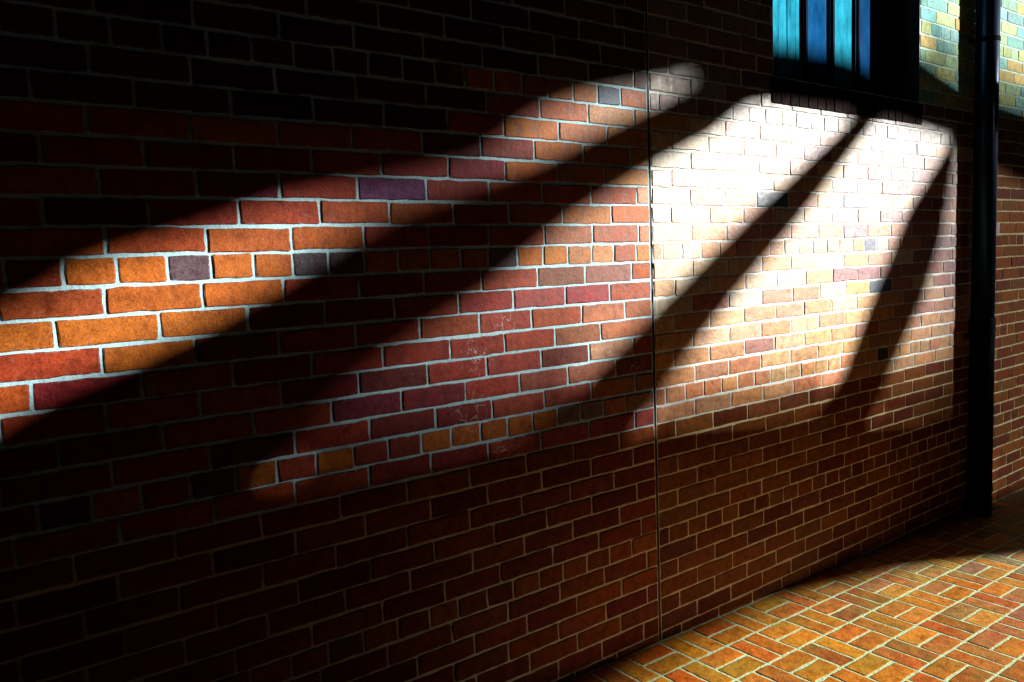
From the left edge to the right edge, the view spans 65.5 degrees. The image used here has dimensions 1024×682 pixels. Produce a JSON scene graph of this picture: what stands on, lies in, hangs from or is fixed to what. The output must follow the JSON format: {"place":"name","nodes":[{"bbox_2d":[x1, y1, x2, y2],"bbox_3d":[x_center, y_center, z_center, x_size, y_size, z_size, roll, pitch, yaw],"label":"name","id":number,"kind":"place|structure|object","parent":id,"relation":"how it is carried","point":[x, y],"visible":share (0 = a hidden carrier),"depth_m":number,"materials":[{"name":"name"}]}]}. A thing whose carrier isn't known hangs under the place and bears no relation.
{"place":"outdoors","nodes":[
{"label":"outdoors","id":0,"kind":"place"},
{"bbox_2d":[565,488,1023,681],"bbox_3d":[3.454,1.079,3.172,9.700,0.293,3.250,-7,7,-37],"label":"pavement","id":1,"kind":"structure","parent":0,"point":[942,602],"depth_m":3.12,"materials":[{"name":"orange brick"}]},
{"bbox_3d":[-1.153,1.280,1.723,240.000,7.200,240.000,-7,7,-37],"label":"ground","id":2,"kind":"structure","parent":0,"visible":0},
{"bbox_2d":[0,0,1023,681],"bbox_3d":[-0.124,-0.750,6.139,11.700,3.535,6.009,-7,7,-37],"label":"brick building","id":3,"kind":"structure","parent":2,"relation":"on","point":[452,340],"depth_m":2.41,"materials":[{"name":"brick"}]},
{"bbox_2d":[770,0,921,124],"bbox_3d":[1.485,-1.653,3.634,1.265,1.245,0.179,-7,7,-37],"label":"window","id":4,"kind":"structure","parent":3,"relation":"in","point":[846,44],"depth_m":3.72,"materials":[{"name":"glass"}]},
{"bbox_2d":[964,0,1000,516],"bbox_3d":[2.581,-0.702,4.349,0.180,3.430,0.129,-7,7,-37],"label":"drainpipe","id":5,"kind":"object","parent":3,"relation":"attached to","point":[982,318],"visible":0.98,"depth_m":4.33,"materials":[{"name":"black metal"}]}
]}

